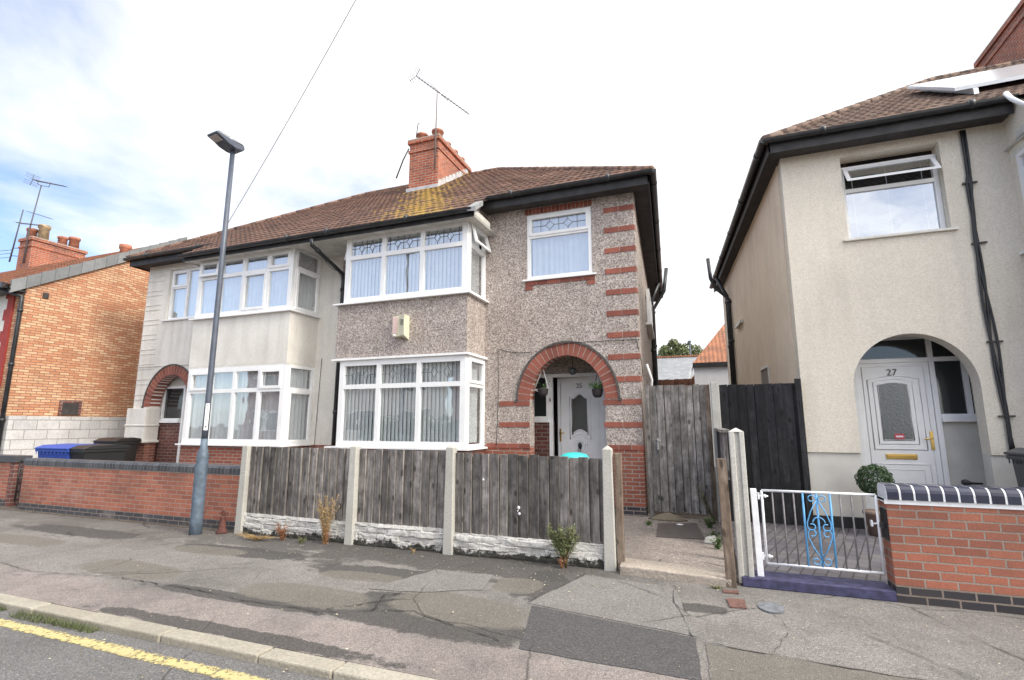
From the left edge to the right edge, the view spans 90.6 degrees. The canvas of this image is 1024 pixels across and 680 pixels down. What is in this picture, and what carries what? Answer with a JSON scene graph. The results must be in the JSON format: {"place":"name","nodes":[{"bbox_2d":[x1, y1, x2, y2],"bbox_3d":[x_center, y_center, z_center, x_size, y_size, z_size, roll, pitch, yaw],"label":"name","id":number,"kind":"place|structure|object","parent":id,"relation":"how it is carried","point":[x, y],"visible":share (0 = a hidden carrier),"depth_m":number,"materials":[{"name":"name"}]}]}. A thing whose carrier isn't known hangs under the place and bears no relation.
{"place":"outdoors","nodes":[
{"label":"outdoors","id":0,"kind":"place"},
{"bbox_2d":[0,605,100,633],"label":"grass","id":1,"kind":"structure","parent":0,"point":[57,621],"depth_m":3.98,"materials":[{"name":"green plant"}]},
{"bbox_2d":[0,609,332,679],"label":"road","id":2,"kind":"structure","parent":0,"point":[25,656],"depth_m":3.36,"materials":[{"name":"grey asphalt"}]},
{"bbox_2d":[0,618,269,679],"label":"yellow line","id":3,"kind":"object","parent":2,"relation":"on","point":[173,662],"visible":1,"depth_m":3.46,"materials":[{"name":"paint"}]},
{"bbox_2d":[0,593,437,679],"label":"kerb","id":4,"kind":"structure","parent":2,"relation":"on","point":[308,664],"depth_m":3.52,"materials":[{"name":"concrete"}]},
{"bbox_2d":[0,467,738,582],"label":"front garden ground","id":5,"kind":"structure","parent":0,"point":[13,508],"depth_m":8.16,"materials":[{"name":"grey concrete"}]},
{"bbox_2d":[0,454,32,505],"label":"garden wall","id":6,"kind":"structure","parent":5,"relation":"on","point":[9,466],"depth_m":9.51,"materials":[{"name":"brick"}]},
{"bbox_2d":[14,459,23,501],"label":"iron gate","id":7,"kind":"structure","parent":6,"relation":"attached to","point":[16,490],"depth_m":9.46,"materials":[{"name":"black metal"}]},
{"bbox_2d":[0,416,125,457],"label":"block wall","id":8,"kind":"structure","parent":5,"relation":"on","point":[24,435],"depth_m":12.53,"materials":[{"name":"white brick"}]},
{"bbox_2d":[0,224,186,446],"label":"orange brick house","id":9,"kind":"structure","parent":5,"relation":"on","point":[71,321],"depth_m":13.41,"materials":[{"name":"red brick"}]},
{"bbox_2d":[8,210,44,261],"bbox_3d":[-18.771,-4.137,19.545,1.832,2.108,0.281,-4,-10,20],"label":"tv aerial","id":10,"kind":"object","parent":9,"relation":"attached to","point":[19,222],"visible":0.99,"depth_m":19.77,"materials":[{"name":"metal"}]},
{"bbox_2d":[22,172,65,262],"bbox_3d":[-18.028,-4.805,19.423,2.282,3.679,0.483,-4,-10,20],"label":"tv aerial","id":11,"kind":"object","parent":9,"relation":"attached to","point":[24,256],"visible":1,"depth_m":19.61,"materials":[{"name":"metal"}]},
{"bbox_2d":[18,458,240,529],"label":"garden wall","id":12,"kind":"structure","parent":5,"relation":"on","point":[158,492],"depth_m":8.15,"materials":[{"name":"brick"}]},
{"bbox_2d":[123,184,458,464],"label":"white rendered house","id":13,"kind":"structure","parent":5,"relation":"on","point":[277,328],"depth_m":10.96,"materials":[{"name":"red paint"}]},
{"bbox_2d":[168,267,199,318],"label":"window","id":14,"kind":"structure","parent":13,"relation":"in","point":[187,288],"depth_m":12.90,"materials":[{"name":"white plastic"}]},
{"bbox_2d":[188,375,195,437],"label":"side window","id":15,"kind":"structure","parent":13,"relation":"in","point":[195,375],"depth_m":11.08,"materials":[{"name":"white plastic"}]},
{"bbox_2d":[201,265,207,313],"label":"side window","id":16,"kind":"structure","parent":13,"relation":"in","point":[207,265],"depth_m":11.52,"materials":[{"name":"white plastic"}]},
{"bbox_2d":[181,364,287,444],"bbox_3d":[-5.797,1.360,10.575,2.720,1.600,0.164,-4,-10,20],"label":"window","id":17,"kind":"structure","parent":13,"relation":"in","point":[248,403],"depth_m":10.54,"materials":[{"name":"white plastic"}]},
{"bbox_2d":[195,248,296,317],"bbox_3d":[-5.807,-1.209,10.976,2.720,1.360,0.223,-4,-10,20],"label":"window","id":18,"kind":"structure","parent":13,"relation":"in","point":[259,282],"depth_m":10.96,"materials":[{"name":"white plastic"}]},
{"bbox_2d":[220,0,355,235],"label":"overhead wire","id":19,"kind":"object","parent":13,"relation":"attached to","point":[294,109],"visible":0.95,"depth_m":9.33,"materials":[{"name":"grey metal"}]},
{"bbox_2d":[283,364,314,444],"bbox_3d":[-4.437,1.342,10.465,0.162,1.600,0.725,-4,-10,20],"label":"side window","id":20,"kind":"structure","parent":13,"relation":"in","point":[297,390],"depth_m":10.52,"materials":[{"name":"white plastic"}]},
{"bbox_2d":[293,249,321,315],"bbox_3d":[-4.437,-1.223,10.893,0.162,1.360,0.725,-4,-10,20],"label":"side window","id":21,"kind":"structure","parent":13,"relation":"in","point":[305,274],"depth_m":10.96,"materials":[{"name":"white plastic"}]},
{"bbox_2d":[234,443,617,571],"bbox_3d":[-1.384,1.945,6.317,5.304,1.305,0.130,-4,-10,20],"label":"front fence","id":22,"kind":"object","parent":5,"relation":"on","point":[490,505],"visible":0.87,"depth_m":6.11,"materials":[{"name":"wood"}]},
{"bbox_2d":[305,128,667,516],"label":"pebbledash house","id":23,"kind":"structure","parent":5,"relation":"on","point":[560,267],"depth_m":9.36,"materials":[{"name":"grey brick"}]},
{"bbox_2d":[346,366,367,440],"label":"vertical blinds","id":24,"kind":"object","parent":23,"relation":"in","point":[356,366],"depth_m":9.91,"materials":[{"name":"grey fabric"}]},
{"bbox_2d":[344,245,372,297],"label":"side window","id":25,"kind":"structure","parent":23,"relation":"in","point":[359,245],"depth_m":10.37,"materials":[{"name":"white plastic"}]},
{"bbox_2d":[336,354,467,448],"bbox_3d":[-2.024,1.127,9.178,2.660,1.600,0.130,-4,-10,20],"label":"window","id":26,"kind":"structure","parent":23,"relation":"in","point":[453,379],"depth_m":9.16,"materials":[{"name":"white plastic"}]},
{"bbox_2d":[344,222,468,302],"bbox_3d":[-2.024,-1.438,9.606,2.660,1.360,0.130,-4,-10,20],"label":"window","id":27,"kind":"structure","parent":23,"relation":"in","point":[453,279],"depth_m":9.59,"materials":[{"name":"white plastic"}]},
{"bbox_2d":[396,66,468,178],"bbox_3d":[-2.178,-6.041,13.825,2.105,3.185,0.330,-2,-10,13],"label":"tv aerial","id":28,"kind":"object","parent":23,"relation":"attached to","point":[435,89],"visible":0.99,"depth_m":13.80,"materials":[{"name":"metal"}]},
{"bbox_2d":[466,355,484,447],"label":"side window","id":29,"kind":"structure","parent":23,"relation":"in","point":[472,362],"depth_m":9.19,"materials":[{"name":"white plastic"}]},
{"bbox_2d":[468,223,490,298],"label":"side window","id":30,"kind":"structure","parent":23,"relation":"in","point":[477,257],"depth_m":9.51,"materials":[{"name":"white plastic"}]},
{"bbox_2d":[534,370,549,396],"bbox_3d":[0.572,0.776,9.269,0.312,0.523,0.264,-7,-12,38],"label":"hanging basket","id":31,"kind":"object","parent":23,"relation":"hanging from","point":[542,392],"visible":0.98,"depth_m":9.16,"materials":[{"name":"wicker"}]},
{"bbox_2d":[527,206,592,278],"bbox_3d":[0.886,-1.771,9.429,1.230,1.270,0.164,-4,-10,20],"label":"window","id":32,"kind":"structure","parent":23,"relation":"in","point":[562,246],"depth_m":9.46,"materials":[{"name":"white plastic"}]},
{"bbox_2d":[569,357,575,374],"bbox_3d":[1.107,0.435,9.253,0.140,0.410,0.135,-4,-10,20],"label":"porch lantern","id":33,"kind":"object","parent":23,"relation":"hanging from","point":[572,371],"visible":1,"depth_m":9.21,"materials":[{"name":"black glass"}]},
{"bbox_2d":[557,376,602,459],"bbox_3d":[1.278,1.867,9.514,0.940,2.350,0.118,-6,-11,33],"label":"door","id":34,"kind":"structure","parent":23,"relation":"in","point":[580,416],"depth_m":9.59,"materials":[{"name":"white plastic"}]},
{"bbox_2d":[588,374,603,397],"bbox_3d":[1.472,0.676,8.842,0.336,0.660,0.329,2,-10,-12],"label":"hanging basket","id":35,"kind":"object","parent":23,"relation":"hanging from","point":[597,391],"visible":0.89,"depth_m":8.73,"materials":[{"name":"plastic"}]},
{"bbox_2d":[645,289,652,325],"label":"side window","id":36,"kind":"structure","parent":23,"relation":"in","point":[649,306],"depth_m":12.25,"materials":[{"name":"white plastic"}]},
{"bbox_2d":[614,453,624,569],"bbox_3d":[1.147,1.817,5.384,0.070,1.190,0.070,-4,-10,20],"label":"timber post","id":37,"kind":"object","parent":5,"relation":"on","point":[619,508],"visible":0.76,"depth_m":5.36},
{"bbox_2d":[658,379,693,386],"bbox_3d":[5.345,2.963,18.069,2.321,3.113,0.063,-4,-10,20],"label":"back fence","id":38,"kind":"object","parent":5,"relation":"on","point":[677,382],"visible":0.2,"depth_m":18.09,"materials":[{"name":"brown wood"}]},
{"bbox_2d":[710,382,720,521],"bbox_3d":[3.195,1.737,7.823,0.120,2.150,0.130,-4,-10,20],"label":"concrete post","id":39,"kind":"object","parent":5,"relation":"on","point":[715,404],"visible":0.49,"depth_m":7.85,"materials":[{"name":"grey concrete"}]},
{"bbox_2d":[644,384,717,520],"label":"side gate","id":40,"kind":"structure","parent":39,"relation":"attached to","point":[680,455],"depth_m":8.05,"materials":[{"name":"wood"}]},
{"bbox_2d":[715,428,731,483],"bbox_3d":[2.671,1.838,6.394,0.110,1.420,2.853,-4,-10,20],"label":"dividing fence","id":41,"kind":"object","parent":5,"relation":"on","point":[723,443],"visible":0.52,"depth_m":5.26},
{"bbox_2d":[0,0,1019,355],"label":"sky","id":42,"kind":"structure","parent":0,"point":[116,104],"materials":[{"name":"white"}]},
{"bbox_2d":[0,509,1023,679],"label":"pavement","id":43,"kind":"structure","parent":0,"point":[657,629],"depth_m":4.08,"materials":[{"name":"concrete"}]},
{"bbox_2d":[188,130,244,534],"bbox_3d":[-4.455,-0.222,7.415,0.268,5.920,0.468,-5,-11,27],"label":"street lamp","id":44,"kind":"object","parent":43,"relation":"on","point":[232,147],"visible":0.99,"depth_m":7.39,"materials":[{"name":"grey metal"}]},
{"bbox_2d":[216,510,227,533],"bbox_3d":[-4.064,2.553,7.112,0.147,0.307,0.147,-4,-10,20],"label":"traffic cone","id":45,"kind":"object","parent":43,"relation":"on","point":[222,529],"visible":1,"depth_m":7.08,"materials":[{"name":"plastic"}]},
{"bbox_2d":[237,530,279,539],"bbox_3d":[-3.392,2.584,6.622,0.750,0.117,0.214,-4,-10,20],"label":"weed","id":46,"kind":"object","parent":43,"relation":"on","point":[252,536],"visible":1,"depth_m":6.63,"materials":[{"name":"plant"}]},
{"bbox_2d":[274,522,290,540],"bbox_3d":[-3.028,2.521,6.643,0.296,0.253,0.092,-4,-10,20],"label":"weed","id":47,"kind":"object","parent":43,"relation":"on","point":[281,533],"visible":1,"depth_m":6.64,"materials":[{"name":"brown plant"}]},
{"bbox_2d":[297,537,306,542],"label":"weed","id":48,"kind":"object","parent":43,"relation":"on","point":[299,540],"visible":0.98,"depth_m":6.49,"materials":[{"name":"green plant"}]},
{"bbox_2d":[322,525,330,543],"bbox_3d":[-2.365,2.473,6.428,0.166,0.268,0.076,-4,-10,20],"label":"weed","id":49,"kind":"object","parent":43,"relation":"on","point":[325,537],"visible":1,"depth_m":6.42,"materials":[{"name":"brown plant"}]},
{"bbox_2d":[317,494,339,543],"bbox_3d":[-2.355,2.300,6.459,0.362,0.649,0.132,-4,-10,20],"label":"weed","id":50,"kind":"object","parent":43,"relation":"on","point":[325,508],"visible":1,"depth_m":6.47,"materials":[{"name":"plant"}]},
{"bbox_2d":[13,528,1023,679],"bbox_3d":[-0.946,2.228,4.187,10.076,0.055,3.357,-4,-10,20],"label":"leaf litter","id":51,"kind":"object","parent":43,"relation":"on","point":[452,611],"visible":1,"depth_m":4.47,"materials":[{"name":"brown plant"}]},
{"bbox_2d":[557,556,566,568],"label":"weed","id":52,"kind":"object","parent":43,"relation":"on","point":[561,564],"visible":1,"depth_m":5.35,"materials":[{"name":"brown plant"}]},
{"bbox_2d":[545,522,579,567],"bbox_3d":[0.535,2.184,5.376,0.410,0.466,0.161,-4,-10,20],"label":"weed","id":53,"kind":"object","parent":43,"relation":"on","point":[561,542],"visible":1,"depth_m":5.37,"materials":[{"name":"green plant"}]},
{"bbox_2d":[619,558,730,587],"bbox_3d":[1.623,2.320,5.070,1.074,0.094,0.299,-4,-10,25],"label":"path edging","id":54,"kind":"object","parent":43,"relation":"on","point":[675,572],"visible":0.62,"depth_m":5.00,"materials":[{"name":"concrete"}]},
{"bbox_2d":[708,585,726,589],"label":"weed","id":55,"kind":"object","parent":43,"relation":"on","point":[717,587],"visible":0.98,"depth_m":4.68,"materials":[{"name":"green plant"}]},
{"bbox_2d":[716,458,736,587],"bbox_3d":[2.057,1.739,4.861,0.105,1.170,0.119,-4,-10,20],"label":"timber plank","id":56,"kind":"object","parent":43,"relation":"on","point":[727,537],"visible":0.95,"depth_m":4.84,"materials":[{"name":"brown wood"}]},
{"bbox_2d":[722,590,738,593],"bbox_3d":[1.984,2.278,4.582,0.144,0.010,0.079,-2,-10,12],"label":"stopcock cover","id":57,"kind":"object","parent":43,"relation":"on","point":[731,591],"visible":1,"depth_m":4.57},
{"bbox_2d":[727,598,746,608],"bbox_3d":[1.900,2.229,4.287,0.147,0.010,0.240,-4,-10,20],"label":"stopcock cover","id":58,"kind":"object","parent":43,"relation":"on","point":[737,603],"visible":1,"depth_m":4.27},
{"bbox_2d":[728,428,753,582],"bbox_3d":[2.237,1.593,4.947,0.136,1.447,0.140,-4,-10,20],"label":"slotted post","id":59,"kind":"object","parent":43,"relation":"on","point":[744,551],"visible":0.81,"depth_m":4.89,"materials":[{"name":"concrete"}]},
{"bbox_2d":[758,602,784,613],"bbox_3d":[2.143,2.212,4.186,0.200,0.010,0.260,-4,-10,20],"label":"round cover","id":60,"kind":"object","parent":43,"relation":"on","point":[772,607],"visible":1,"depth_m":4.17,"materials":[{"name":"silver metal"}]},
{"bbox_2d":[742,570,896,601],"bbox_3d":[2.784,2.258,4.682,1.210,0.088,0.300,-4,-10,20],"label":"painted step","id":61,"kind":"object","parent":43,"relation":"on","point":[848,587],"visible":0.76,"depth_m":4.59,"materials":[{"name":"purple paint"}]},
{"bbox_2d":[877,482,1023,614],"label":"garden wall","id":62,"kind":"structure","parent":43,"relation":"on","point":[956,546],"depth_m":4.25,"materials":[{"name":"red brick"}]},
{"bbox_2d":[750,488,889,576],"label":"iron gate","id":63,"kind":"structure","parent":62,"relation":"attached to","point":[761,556],"depth_m":4.69,"materials":[{"name":"white metal"}]},
{"bbox_2d":[616,513,724,568],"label":"path","id":64,"kind":"structure","parent":0,"point":[643,541],"depth_m":6.15,"materials":[{"name":"concrete"}]},
{"bbox_2d":[561,452,588,458],"bbox_3d":[0.886,2.144,7.103,0.414,1.110,0.392,-4,-10,20],"label":"turquoise tub","id":65,"kind":"object","parent":64,"relation":"on","point":[573,454],"visible":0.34,"depth_m":7.07,"materials":[{"name":"plastic"}]},
{"bbox_2d":[648,513,687,521],"bbox_3d":[2.410,2.725,7.833,0.594,0.105,0.300,-4,-10,20],"label":"sand heap","id":66,"kind":"object","parent":64,"relation":"on","point":[670,517],"visible":1,"depth_m":7.75,"materials":[{"name":"beige sand"}]},
{"bbox_2d":[656,523,704,539],"bbox_3d":[2.307,2.641,7.049,0.603,0.010,1.087,-2,-10,14],"label":"inspection cover","id":67,"kind":"object","parent":64,"relation":"on","point":[684,531],"visible":0.86,"depth_m":6.91,"materials":[{"name":"grey metal"}]},
{"bbox_2d":[695,485,715,522],"bbox_3d":[2.902,2.455,7.627,0.304,0.610,0.087,-4,-10,20],"label":"weed","id":68,"kind":"object","parent":64,"relation":"on","point":[707,505],"visible":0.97,"depth_m":7.62,"materials":[{"name":"green plant"}]},
{"bbox_2d":[699,516,718,527],"bbox_3d":[2.816,2.606,7.190,0.307,0.185,0.112,-4,-10,20],"label":"weed","id":69,"kind":"object","parent":64,"relation":"on","point":[708,523],"visible":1,"depth_m":7.19,"materials":[{"name":"green plant"}]},
{"bbox_2d":[704,535,716,544],"bbox_3d":[2.469,2.472,6.281,0.159,0.092,0.158,-6,-11,31],"label":"stone","id":70,"kind":"object","parent":64,"relation":"on","point":[707,540],"visible":0.76,"depth_m":6.23,"materials":[{"name":"stone"}]},
{"bbox_2d":[707,530,720,536],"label":"weed","id":71,"kind":"object","parent":64,"relation":"on","point":[715,532],"visible":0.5,"depth_m":6.48,"materials":[{"name":"green plant"}]},
{"bbox_2d":[709,535,722,549],"bbox_3d":[2.418,2.401,5.978,0.189,0.186,0.088,-4,-10,20],"label":"weed","id":72,"kind":"object","parent":64,"relation":"on","point":[717,545],"visible":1,"depth_m":5.97,"materials":[{"name":"green plant"}]},
{"bbox_2d":[731,521,887,583],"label":"driveway","id":73,"kind":"structure","parent":0,"point":[875,555],"depth_m":5.87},
{"bbox_2d":[719,378,814,526],"bbox_3d":[3.802,1.666,7.641,1.138,2.130,0.100,-4,-10,20],"label":"black fence","id":74,"kind":"object","parent":73,"relation":"on","point":[768,420],"visible":0.69,"depth_m":7.59,"materials":[{"name":"black wood"}]},
{"bbox_2d":[854,463,894,536],"bbox_3d":[4.851,2.116,6.733,0.454,0.924,0.446,-4,-10,20],"label":"box ball","id":75,"kind":"object","parent":73,"relation":"on","point":[867,474],"visible":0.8,"depth_m":6.68,"materials":[{"name":"green plant"}]},
{"bbox_2d":[1004,447,1023,486],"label":"wheelie bin","id":76,"kind":"object","parent":73,"relation":"on","point":[1016,455],"visible":0.99,"depth_m":5.98,"materials":[{"name":"grey plastic"}]},
{"bbox_2d":[706,0,1023,528],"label":"cream rendered house","id":77,"kind":"structure","parent":0,"point":[867,281],"depth_m":7.55,"materials":[{"name":"paint"}]},
{"bbox_2d":[736,279,742,320],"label":"side window","id":78,"kind":"structure","parent":77,"relation":"in","point":[738,292],"depth_m":12.92,"materials":[{"name":"beige"}]},
{"bbox_2d":[761,368,768,383],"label":"side window","id":79,"kind":"structure","parent":77,"relation":"in","point":[764,373],"depth_m":10.21,"materials":[{"name":"grey glass"}]},
{"bbox_2d":[760,364,769,382],"bbox_3d":[5.101,0.919,10.120,0.070,0.800,0.848,-3,-10,16],"label":"side window frame","id":80,"kind":"structure","parent":77,"relation":"in","point":[766,366],"depth_m":9.83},
{"bbox_2d":[841,154,945,237],"bbox_3d":[5.730,-2.160,7.633,1.250,1.225,0.338,-4,-10,20],"label":"window","id":81,"kind":"structure","parent":77,"relation":"in","point":[926,162],"depth_m":7.68,"materials":[{"name":"white plastic"}]},
{"bbox_2d":[856,362,943,508],"bbox_3d":[5.810,1.512,7.595,0.960,2.380,0.120,-4,-10,20],"label":"door","id":82,"kind":"structure","parent":77,"relation":"in","point":[900,435],"depth_m":7.63,"materials":[{"name":"white plastic"}]},
{"bbox_2d":[1015,148,1023,200],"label":"side window","id":83,"kind":"structure","parent":77,"relation":"in","point":[1020,155],"depth_m":6.92,"materials":[{"name":"white plastic"}]},
{"label":"ground","id":84,"kind":"structure","parent":0,"visible":0},
{"bbox_2d":[657,338,693,355],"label":"leafy tree","id":85,"kind":"object","parent":84,"relation":"on","point":[677,349],"visible":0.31,"depth_m":43.61,"materials":[{"name":"green plant"}]},
{"bbox_2d":[657,354,699,379],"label":"slate roofed house","id":86,"kind":"structure","parent":84,"relation":"on","point":[678,367],"depth_m":34.77,"materials":[{"name":"grey brick"}]},
{"bbox_2d":[691,344,703,354],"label":"leafy tree","id":87,"kind":"object","parent":84,"relation":"on","point":[697,351],"visible":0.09,"depth_m":44.05,"materials":[{"name":"green plant"}]},
{"bbox_2d":[687,324,728,466],"bbox_3d":[10.229,2.003,21.708,6.350,6.200,8.100,-4,-10,20],"label":"bungalow","id":88,"kind":"object","parent":84,"relation":"on","point":[709,365],"visible":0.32,"depth_m":18.79,"materials":[{"name":"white tile"}]},
{"label":"side path","id":89,"kind":"structure","parent":0,"visible":0},
{"bbox_2d":[34,443,90,458],"bbox_3d":[-9.609,2.817,11.071,1.089,1.070,0.975,-4,-10,20],"label":"wheelie bin","id":90,"kind":"object","parent":89,"relation":"on","point":[61,451],"visible":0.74,"depth_m":10.74,"materials":[{"name":"blue plastic"}]},
{"bbox_2d":[69,444,130,460],"bbox_3d":[-8.981,2.787,10.891,0.860,1.070,0.941,-4,-10,24],"label":"wheelie bin","id":91,"kind":"object","parent":89,"relation":"on","point":[115,452],"visible":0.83,"depth_m":10.67,"materials":[{"name":"black plastic"}]},
{"bbox_2d":[93,437,141,460],"bbox_3d":[-9.267,2.871,11.852,0.610,1.160,0.741,-2,-10,10],"label":"wheelie bin","id":92,"kind":"object","parent":89,"relation":"on","point":[131,452],"visible":0.22,"depth_m":11.86,"materials":[{"name":"plastic"}]}
]}

